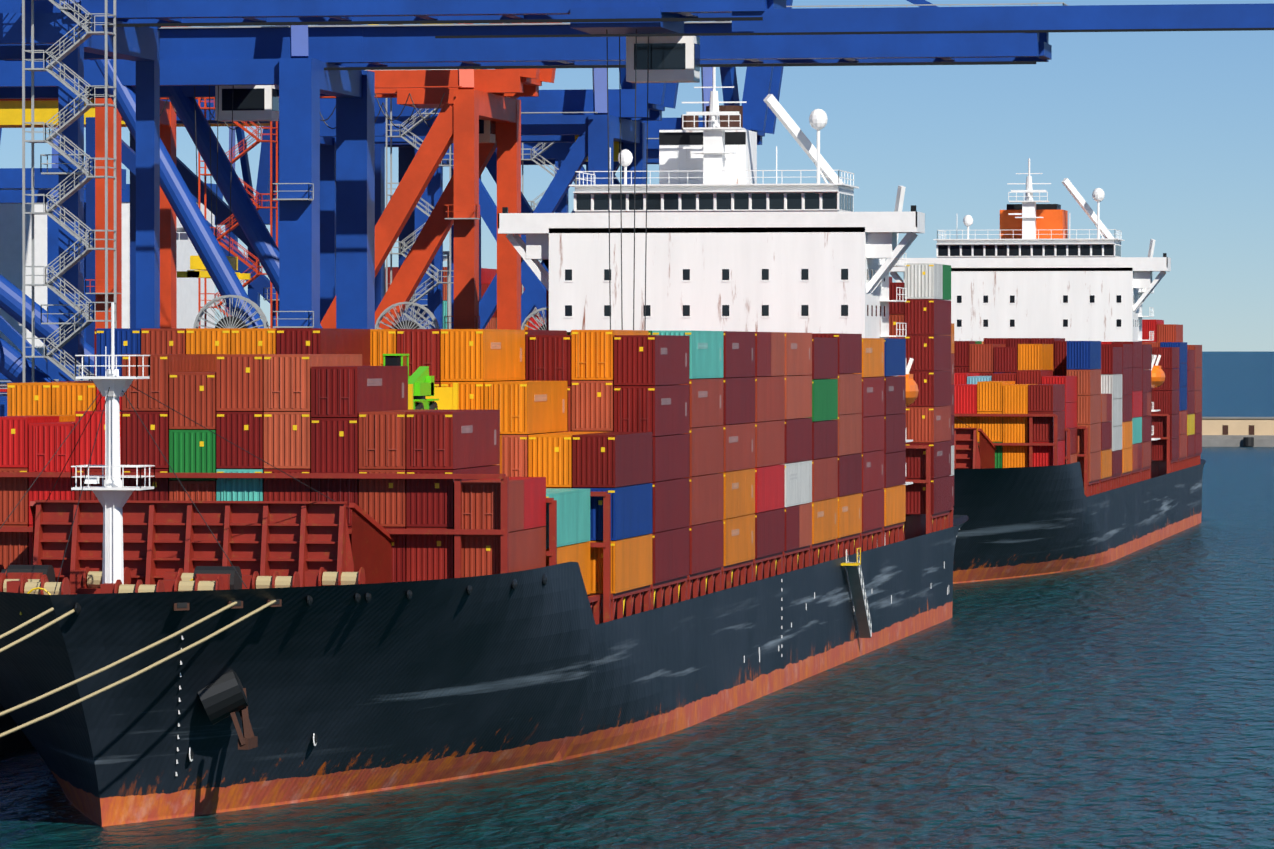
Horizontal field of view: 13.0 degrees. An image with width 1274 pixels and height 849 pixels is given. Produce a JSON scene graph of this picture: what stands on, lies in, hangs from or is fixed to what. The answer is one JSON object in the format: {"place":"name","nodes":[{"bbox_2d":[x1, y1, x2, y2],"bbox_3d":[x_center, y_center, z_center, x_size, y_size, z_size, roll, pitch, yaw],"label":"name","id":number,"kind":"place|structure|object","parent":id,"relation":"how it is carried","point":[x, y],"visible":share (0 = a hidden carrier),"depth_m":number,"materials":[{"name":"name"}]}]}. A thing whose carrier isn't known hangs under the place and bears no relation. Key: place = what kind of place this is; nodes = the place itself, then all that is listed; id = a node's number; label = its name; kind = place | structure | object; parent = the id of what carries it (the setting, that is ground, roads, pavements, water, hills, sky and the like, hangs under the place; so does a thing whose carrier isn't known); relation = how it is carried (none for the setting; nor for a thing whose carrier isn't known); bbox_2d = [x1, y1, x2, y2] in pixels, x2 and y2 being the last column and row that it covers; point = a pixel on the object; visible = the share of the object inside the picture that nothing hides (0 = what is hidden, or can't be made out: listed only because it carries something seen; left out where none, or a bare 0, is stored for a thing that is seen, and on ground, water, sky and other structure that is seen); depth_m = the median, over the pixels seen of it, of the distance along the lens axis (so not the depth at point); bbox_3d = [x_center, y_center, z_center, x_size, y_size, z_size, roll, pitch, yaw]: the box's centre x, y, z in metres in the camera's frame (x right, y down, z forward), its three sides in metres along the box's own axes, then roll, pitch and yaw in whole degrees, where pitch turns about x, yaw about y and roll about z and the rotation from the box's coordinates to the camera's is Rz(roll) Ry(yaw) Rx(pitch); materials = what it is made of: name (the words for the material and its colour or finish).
{"place":"outdoors","nodes":[
{"label":"outdoors","id":0,"kind":"place"},
{"bbox_2d":[0,263,953,594],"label":"shipping containers","id":1,"kind":"object","parent":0,"point":[694,451],"visible":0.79,"depth_m":308.92,"materials":[{"name":"metal"}]},
{"bbox_2d":[0,352,1273,848],"bbox_3d":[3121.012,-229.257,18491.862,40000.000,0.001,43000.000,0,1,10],"label":"water","id":2,"kind":"structure","parent":0,"point":[1124,702],"depth_m":309.04,"materials":[{"name":"liquid"}]},
{"bbox_2d":[0,67,967,826],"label":"ship","id":3,"kind":"object","parent":2,"relation":"on","point":[342,665],"visible":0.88,"depth_m":284.69,"materials":[{"name":"metal"}]},
{"bbox_2d":[0,600,275,736],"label":"ropes","id":4,"kind":"object","parent":3,"relation":"attached to","point":[112,664],"visible":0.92,"depth_m":251.85,"materials":[{"name":"fabric"}]},
{"bbox_2d":[383,354,457,409],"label":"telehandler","id":5,"kind":"object","parent":3,"relation":"on","point":[424,392],"visible":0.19,"depth_m":301.31,"materials":[{"name":"metal"}]},
{"bbox_2d":[890,158,1205,583],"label":"ship","id":6,"kind":"object","parent":2,"relation":"on","point":[1033,271],"visible":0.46,"depth_m":657.57,"materials":[{"name":"metal"}]},
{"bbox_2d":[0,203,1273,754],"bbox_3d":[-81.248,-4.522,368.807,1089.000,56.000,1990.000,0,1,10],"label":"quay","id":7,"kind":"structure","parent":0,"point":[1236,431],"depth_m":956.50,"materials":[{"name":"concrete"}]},
{"bbox_2d":[0,24,414,382],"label":"cranes","id":8,"kind":"object","parent":7,"relation":"on","point":[11,178],"visible":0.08,"depth_m":610.51,"materials":[{"name":"metal"}]},
{"bbox_2d":[0,267,543,392],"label":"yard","id":9,"kind":"structure","parent":7,"relation":"on","point":[487,275],"depth_m":862.05,"materials":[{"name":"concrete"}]},
{"bbox_2d":[0,23,555,329],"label":"crane","id":10,"kind":"object","parent":7,"relation":"on","point":[477,122],"visible":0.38,"depth_m":458.73,"materials":[{"name":"metal"}]},
{"bbox_2d":[0,0,785,416],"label":"crane","id":11,"kind":"object","parent":7,"relation":"on","point":[66,38],"visible":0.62,"depth_m":338.06,"materials":[{"name":"metal"}]},
{"bbox_2d":[163,21,686,329],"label":"crane","id":12,"kind":"object","parent":7,"relation":"on","point":[578,118],"visible":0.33,"depth_m":519.02,"materials":[{"name":"metal"}]},
{"bbox_2d":[0,0,1068,401],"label":"crane","id":13,"kind":"object","parent":7,"relation":"on","point":[286,76],"visible":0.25,"depth_m":398.44,"materials":[{"name":"metal"}]},
{"bbox_2d":[385,0,792,328],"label":"crane","id":14,"kind":"object","parent":7,"relation":"on","point":[760,85],"visible":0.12,"depth_m":582.62,"materials":[{"name":"metal"}]},
{"bbox_2d":[435,3,1273,37],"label":"crane","id":15,"kind":"object","parent":7,"relation":"on","point":[1037,19],"visible":0.89,"depth_m":332.66,"materials":[{"name":"blue metal"}]},
{"bbox_2d":[0,0,1273,351],"label":"sky","id":16,"kind":"structure","parent":0,"point":[1175,129],"materials":[{"name":"blue"}]},
{"bbox_2d":[951,320,1201,481],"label":"shipping containers","id":17,"kind":"object","parent":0,"point":[1105,394],"visible":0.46,"depth_m":572.21,"materials":[{"name":"metal"}]}
]}

